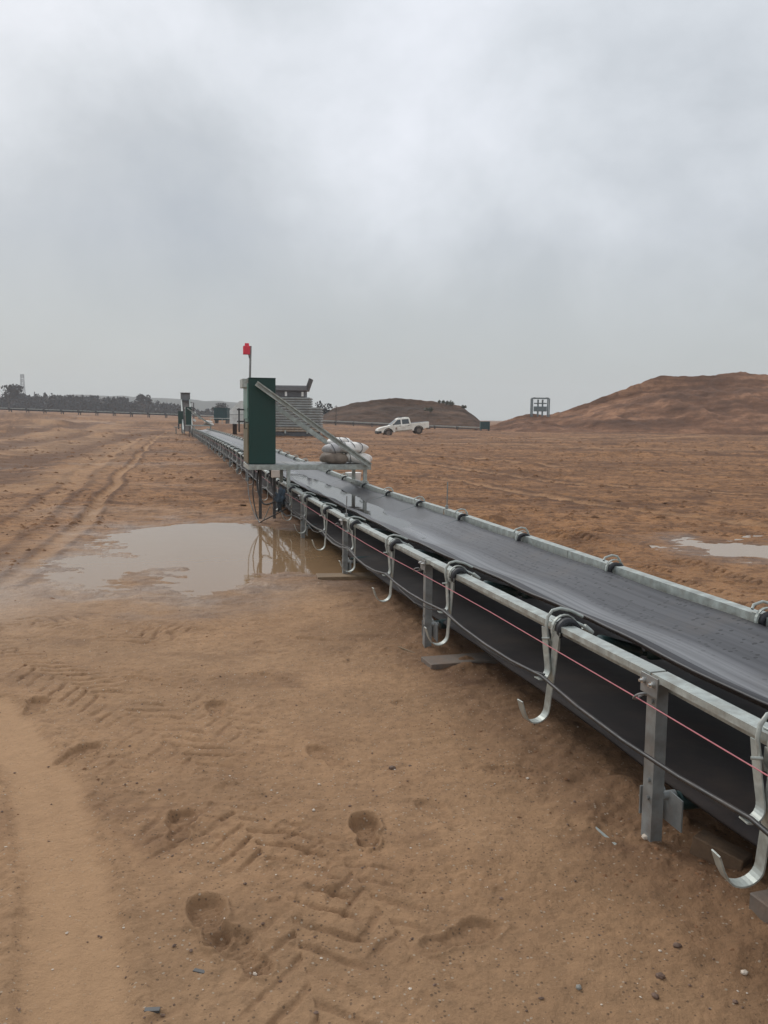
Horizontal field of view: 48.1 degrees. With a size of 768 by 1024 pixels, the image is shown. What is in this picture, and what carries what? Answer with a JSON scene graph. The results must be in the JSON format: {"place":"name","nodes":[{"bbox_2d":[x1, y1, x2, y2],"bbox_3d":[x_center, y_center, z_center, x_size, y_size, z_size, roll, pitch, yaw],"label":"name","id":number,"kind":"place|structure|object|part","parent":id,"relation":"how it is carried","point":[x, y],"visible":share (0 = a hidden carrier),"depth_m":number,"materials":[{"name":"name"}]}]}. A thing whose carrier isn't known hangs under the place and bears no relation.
{"place":"outdoors","nodes":[
{"label":"outdoors","id":0,"kind":"place"},
{"bbox_2d":[42,395,325,411],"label":"hills","id":1,"kind":"structure","parent":0,"point":[200,405],"depth_m":757.88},
{"bbox_2d":[0,410,767,1023],"bbox_3d":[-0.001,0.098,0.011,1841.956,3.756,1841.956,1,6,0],"label":"ground","id":2,"kind":"structure","parent":0,"point":[234,750],"depth_m":3.81,"materials":[{"name":"soil"}]},
{"bbox_2d":[1,384,23,407],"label":"broadleaf tree","id":3,"kind":"object","parent":2,"relation":"on","point":[10,391],"visible":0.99,"depth_m":326.50,"materials":[{"name":"green plant"}]},
{"bbox_2d":[20,374,25,393],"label":"lattice mast","id":4,"kind":"object","parent":2,"relation":"on","point":[21,381],"visible":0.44,"depth_m":593.47,"materials":[{"name":"metal"}]},
{"bbox_2d":[0,391,213,415],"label":"treeline","id":5,"kind":"object","parent":2,"relation":"on","point":[90,403],"visible":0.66,"depth_m":371.95,"materials":[{"name":"green plant"}]},
{"bbox_2d":[136,394,152,413],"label":"broadleaf tree","id":6,"kind":"object","parent":2,"relation":"on","point":[141,397],"visible":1,"depth_m":349.24,"materials":[{"name":"green plant"}]},
{"bbox_2d":[144,1007,159,1012],"bbox_3d":[-0.614,1.321,2.278,0.040,0.008,0.016,0,6,-5],"label":"plastic scrap","id":7,"kind":"object","parent":2,"relation":"on","point":[155,1009],"visible":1,"depth_m":2.27,"materials":[{"name":"grey plastic"}]},
{"bbox_2d":[180,392,193,433],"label":"inclined conveyor","id":8,"kind":"object","parent":2,"relation":"on","point":[185,400],"visible":0.65,"depth_m":76.30,"materials":[{"name":"metal"}]},
{"bbox_2d":[186,408,211,436],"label":"steel platform","id":9,"kind":"structure","parent":2,"relation":"on","point":[210,425],"depth_m":61.38,"materials":[{"name":"grey metal"}]},
{"bbox_2d":[184,407,191,424],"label":"control cabinet","id":10,"kind":"object","parent":9,"relation":"on","point":[188,417],"visible":1,"depth_m":61.13,"materials":[{"name":"metal"}]},
{"bbox_2d":[193,968,204,973],"bbox_3d":[-0.527,1.313,2.454,0.036,0.008,0.014,3,7,18],"label":"plastic scrap","id":11,"kind":"object","parent":2,"relation":"on","point":[197,970],"visible":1,"depth_m":2.45,"materials":[{"name":"grey plastic"}]},
{"bbox_2d":[34,520,375,600],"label":"puddle","id":12,"kind":"object","parent":2,"relation":"on","point":[217,556],"visible":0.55,"depth_m":10.11,"materials":[{"name":"brown liquid"}]},
{"bbox_2d":[211,403,227,411],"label":"broadleaf tree","id":13,"kind":"object","parent":2,"relation":"on","point":[220,405],"visible":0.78,"depth_m":265.49,"materials":[{"name":"green plant"}]},
{"bbox_2d":[214,408,229,423],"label":"steel container","id":14,"kind":"object","parent":2,"relation":"on","point":[221,412],"visible":0.98,"depth_m":108.23,"materials":[{"name":"metal"}]},
{"bbox_2d":[230,401,243,434],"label":"machine housing","id":15,"kind":"object","parent":2,"relation":"on","point":[234,415],"visible":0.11,"depth_m":71.57,"materials":[{"name":"metal"}]},
{"bbox_2d":[0,408,479,429],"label":"distant conveyor","id":16,"kind":"object","parent":2,"relation":"on","point":[165,414],"visible":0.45,"depth_m":148.46,"materials":[{"name":"metal"}]},
{"bbox_2d":[273,487,285,511],"bbox_3d":[-1.473,-0.182,12.252,0.154,0.376,0.174,7,9,43],"label":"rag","id":17,"kind":"object","parent":2,"relation":"on","point":[279,498],"visible":1,"depth_m":12.23,"materials":[{"name":"fabric"}]},
{"bbox_2d":[276,378,322,435],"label":"steel hopper","id":18,"kind":"object","parent":2,"relation":"on","point":[296,397],"visible":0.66,"depth_m":69.63,"materials":[{"name":"paint"}]},
{"bbox_2d":[243,382,371,518],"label":"steel platform","id":19,"kind":"structure","parent":2,"relation":"on","point":[281,466],"depth_m":12.87,"materials":[{"name":"grey metal"}]},
{"bbox_2d":[237,377,275,463],"bbox_3d":[-1.933,-1.372,12.945,0.523,1.259,0.750,-1,6,-14],"label":"control cabinet","id":20,"kind":"object","parent":19,"relation":"on","point":[259,420],"visible":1,"depth_m":12.61,"materials":[{"name":"metal"}]},
{"bbox_3d":[-2.077,-1.043,12.946,0.020,0.580,0.700,-1,6,-14],"label":"door","id":21,"kind":"part","parent":20,"relation":"part of","materials":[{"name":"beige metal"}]},
{"bbox_3d":[-2.092,-1.582,12.882,0.065,0.665,0.700,-1,6,-14],"label":"door","id":22,"kind":"part","parent":20,"relation":"part of","materials":[{"name":"metal"}]},
{"bbox_2d":[243,343,251,376],"bbox_3d":[-2.033,-2.257,12.805,0.128,0.504,0.100,-1,6,-14],"label":"beacon mast","id":23,"kind":"object","parent":20,"relation":"on","point":[247,349],"visible":0.92,"depth_m":12.78,"materials":[{"name":"red metal"}]},
{"bbox_2d":[247,469,269,521],"bbox_3d":[-1.924,-0.248,12.908,0.094,0.771,0.943,-3,7,-29],"label":"loose cable","id":24,"kind":"object","parent":19,"relation":"hanging from","point":[250,501],"visible":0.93,"depth_m":12.99,"materials":[{"name":"black rubber"}]},
{"bbox_2d":[252,470,287,522],"bbox_3d":[-1.770,-0.223,12.722,0.215,0.773,1.171,-3,7,-32],"label":"loose cable","id":25,"kind":"object","parent":19,"relation":"hanging from","point":[254,503],"visible":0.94,"depth_m":12.96,"materials":[{"name":"rubber"}]},
{"bbox_2d":[256,470,288,504],"bbox_3d":[-1.630,-0.337,12.487,0.122,0.499,1.015,-4,8,-36],"label":"loose cable","id":26,"kind":"object","parent":19,"relation":"hanging from","point":[263,503],"visible":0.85,"depth_m":12.69,"materials":[{"name":"black rubber"}]},
{"bbox_2d":[271,470,279,477],"bbox_3d":[-1.601,-0.563,12.663,0.120,0.110,0.080,-1,6,-14],"label":"terminal box","id":27,"kind":"object","parent":19,"relation":"attached to","point":[275,473],"visible":1,"depth_m":12.62,"materials":[{"name":"beige plastic"}]},
{"bbox_2d":[269,470,302,520],"bbox_3d":[-1.376,-0.242,12.052,0.069,0.630,1.774,-2,7,-21],"label":"loose cable","id":28,"kind":"object","parent":19,"relation":"hanging from","point":[275,496],"visible":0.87,"depth_m":12.57,"materials":[{"name":"black rubber"}]},
{"bbox_2d":[319,452,347,463],"bbox_3d":[-0.756,-0.838,13.169,0.451,0.178,0.406,2,6,-20],"label":"sandbag","id":29,"kind":"object","parent":19,"relation":"on","point":[335,458],"visible":0.94,"depth_m":13.03,"materials":[{"name":"beige fabric"}]},
{"bbox_2d":[322,443,343,452],"bbox_3d":[-0.767,-0.985,13.194,0.328,0.171,0.395,-9,10,-27],"label":"sandbag","id":30,"kind":"object","parent":29,"relation":"on","point":[332,447],"visible":0.79,"depth_m":13.04,"materials":[{"name":"white fabric"}]},
{"bbox_2d":[344,453,371,463],"bbox_3d":[-0.426,-0.846,13.297,0.514,0.189,0.422,8,5,-7],"label":"sandbag","id":31,"kind":"object","parent":19,"relation":"on","point":[353,459],"visible":0.5,"depth_m":13.13,"materials":[{"name":"white fabric"}]},
{"bbox_2d":[339,442,368,452],"bbox_3d":[-0.504,-0.996,13.239,0.496,0.171,0.402,1,6,-18],"label":"sandbag","id":32,"kind":"object","parent":31,"relation":"on","point":[357,447],"visible":0.59,"depth_m":13.09,"materials":[{"name":"white fabric"}]},
{"bbox_2d":[327,437,352,442],"bbox_3d":[-0.689,-1.097,13.324,0.399,0.124,0.332,0,10,-9],"label":"sandbag","id":33,"kind":"object","parent":32,"relation":"on","point":[343,440],"visible":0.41,"depth_m":13.20,"materials":[{"name":"white fabric"}]},
{"bbox_2d":[316,572,378,579],"bbox_3d":[-0.153,0.674,8.975,1.100,0.050,0.220,0,6,-10],"label":"sleeper","id":34,"kind":"object","parent":2,"relation":"on","point":[348,576],"visible":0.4,"depth_m":8.87,"materials":[{"name":"brown wood"}]},
{"bbox_2d":[0,427,767,604],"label":"clods","id":35,"kind":"object","parent":2,"relation":"on","point":[552,510],"visible":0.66,"depth_m":20.77,"materials":[{"name":"brown soil"}]},
{"bbox_2d":[0,513,767,1022],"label":"pebbles","id":36,"kind":"object","parent":2,"relation":"on","point":[362,867],"visible":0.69,"depth_m":2.81,"materials":[{"name":"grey stone"}]},
{"bbox_2d":[11,603,767,960],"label":"clods","id":37,"kind":"object","parent":2,"relation":"on","point":[559,811],"visible":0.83,"depth_m":3.40,"materials":[{"name":"brown soil"}]},
{"bbox_2d":[375,417,429,434],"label":"pickup truck","id":38,"kind":"object","parent":2,"relation":"on","point":[399,424],"visible":0.96,"depth_m":85.78,"materials":[{"name":"white paint"}]},
{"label":"side window","id":39,"kind":"part","parent":38,"relation":"part of","materials":[{"name":"grey glass"}]},
{"bbox_2d":[421,652,498,668],"bbox_3d":[0.828,0.998,5.866,1.150,0.050,0.200,-1,7,-17],"label":"sleeper","id":40,"kind":"object","parent":2,"relation":"on","point":[439,662],"visible":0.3,"depth_m":5.73,"materials":[{"name":"brown wood"}]},
{"bbox_2d":[191,428,767,888],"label":"belt conveyor","id":41,"kind":"object","parent":2,"relation":"on","point":[695,660],"visible":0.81,"depth_m":4.65,"materials":[{"name":"rubber"}]},
{"bbox_2d":[283,470,410,527],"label":"water","id":42,"kind":"structure","parent":41,"relation":"on","point":[375,512],"depth_m":11.55,"materials":[{"name":"grey liquid"}]},
{"bbox_2d":[345,472,360,479],"bbox_3d":[-0.523,-0.533,14.635,0.278,0.280,0.278,1,6,0],"label":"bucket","id":43,"kind":"object","parent":41,"relation":"on","point":[357,475],"visible":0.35,"depth_m":14.53,"materials":[{"name":"white plastic"}]},
{"bbox_2d":[194,433,544,674],"bbox_3d":[-6.582,-2.457,33.400,0.030,0.237,60.922,-1,6,-14],"label":"power cable","id":44,"kind":"object","parent":41,"relation":"hanging from","point":[408,596],"visible":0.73,"depth_m":6.04,"materials":[{"name":"black rubber"}]},
{"bbox_2d":[445,482,447,508],"bbox_3d":[0.675,-0.157,9.202,0.030,0.330,0.040,1,6,0],"label":"marker rod","id":45,"kind":"object","parent":41,"relation":"attached to","point":[446,506],"visible":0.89,"depth_m":9.19,"materials":[{"name":"grey metal"}]},
{"bbox_2d":[193,433,767,836],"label":"power cable","id":46,"kind":"object","parent":41,"relation":"hanging from","point":[755,822],"visible":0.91,"depth_m":3.52,"materials":[{"name":"black rubber"}]},
{"bbox_2d":[204,436,767,775],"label":"pull cord","id":47,"kind":"object","parent":41,"relation":"attached to","point":[574,661],"visible":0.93,"depth_m":3.48,"materials":[{"name":"red plastic"}]},
{"bbox_2d":[480,421,489,430],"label":"steel container","id":48,"kind":"object","parent":2,"relation":"on","point":[484,424],"visible":0.95,"depth_m":115.79,"materials":[{"name":"metal"}]},
{"bbox_2d":[595,827,615,844],"bbox_3d":[0.851,1.242,3.281,0.012,0.004,0.150,-2,13,-25],"label":"metal strip","id":49,"kind":"object","parent":2,"relation":"on","point":[603,834],"visible":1,"depth_m":3.30,"materials":[{"name":"silver metal"}]},
{"bbox_2d":[651,992,658,999],"bbox_3d":[0.753,1.343,2.385,0.019,0.014,0.025,-1,7,-16],"label":"stone","id":50,"kind":"object","parent":2,"relation":"on","point":[655,995],"visible":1,"depth_m":2.38,"materials":[{"name":"stone"}]},
{"bbox_2d":[655,972,665,979],"bbox_3d":[0.793,1.332,2.468,0.025,0.017,0.026,-3,7,-29],"label":"stone","id":51,"kind":"object","parent":2,"relation":"on","point":[660,975],"visible":1,"depth_m":2.46,"materials":[{"name":"stone"}]},
{"bbox_2d":[673,942,681,947],"bbox_3d":[0.888,1.313,2.603,0.028,0.017,0.022,4,7,24],"label":"stone","id":52,"kind":"object","parent":2,"relation":"on","point":[677,945],"visible":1,"depth_m":2.60,"materials":[{"name":"brown stone"}]},
{"bbox_2d":[649,535,767,562],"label":"puddle","id":53,"kind":"object","parent":2,"relation":"on","point":[732,549],"visible":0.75,"depth_m":11.04,"materials":[{"name":"grey liquid"}]},
{"bbox_2d":[690,829,752,870],"bbox_3d":[1.224,1.241,3.122,0.085,0.075,0.190,-5,17,-44],"label":"timber block","id":54,"kind":"object","parent":2,"relation":"on","point":[705,842],"depth_m":3.10,"materials":[{"name":"brown wood"}]},
{"bbox_2d":[741,969,747,974],"bbox_3d":[1.047,1.337,2.497,0.023,0.014,0.017,1,6,0],"label":"stone","id":55,"kind":"object","parent":2,"relation":"on","point":[744,972],"visible":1,"depth_m":2.49,"materials":[{"name":"white stone"}]},
{"bbox_2d":[749,889,767,922],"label":"sleeper","id":56,"kind":"object","parent":2,"relation":"on","point":[758,904],"visible":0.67,"depth_m":2.74,"materials":[{"name":"grey concrete"}]},
{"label":"cabinet stand","id":57,"kind":"object","parent":2,"relation":"on","visible":0},
{"bbox_2d":[178,411,183,428],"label":"control cabinet","id":58,"kind":"object","parent":57,"relation":"on","point":[180,415],"visible":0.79,"depth_m":71.79,"materials":[{"name":"metal"}]},
{"bbox_2d":[0,0,767,420],"label":"sky","id":59,"kind":"structure","parent":0,"point":[489,207],"materials":[{"name":"grey"}]},
{"bbox_2d":[322,398,479,427],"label":"hill","id":60,"kind":"structure","parent":0,"point":[389,410],"depth_m":155.76,"materials":[{"name":"brown soil"}]},
{"bbox_2d":[315,401,332,415],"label":"broadleaf tree","id":61,"kind":"object","parent":60,"relation":"on","point":[324,409],"visible":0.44,"depth_m":170.75,"materials":[{"name":"green plant"}]},
{"bbox_2d":[424,407,433,412],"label":"shrub","id":62,"kind":"object","parent":60,"relation":"on","point":[430,410],"visible":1,"depth_m":154.62,"materials":[{"name":"green plant"}]},
{"bbox_2d":[445,400,453,404],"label":"shrub","id":63,"kind":"object","parent":60,"relation":"on","point":[447,402],"visible":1,"depth_m":162.57,"materials":[{"name":"green plant"}]},
{"bbox_2d":[473,371,767,434],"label":"hill","id":64,"kind":"structure","parent":0,"point":[733,403],"depth_m":118.48,"materials":[{"name":"brown soil"}]},
{"bbox_2d":[530,397,549,416],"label":"steel gantry","id":65,"kind":"object","parent":64,"relation":"on","point":[538,408],"visible":1,"depth_m":124.94,"materials":[{"name":"grey metal"}]}
]}

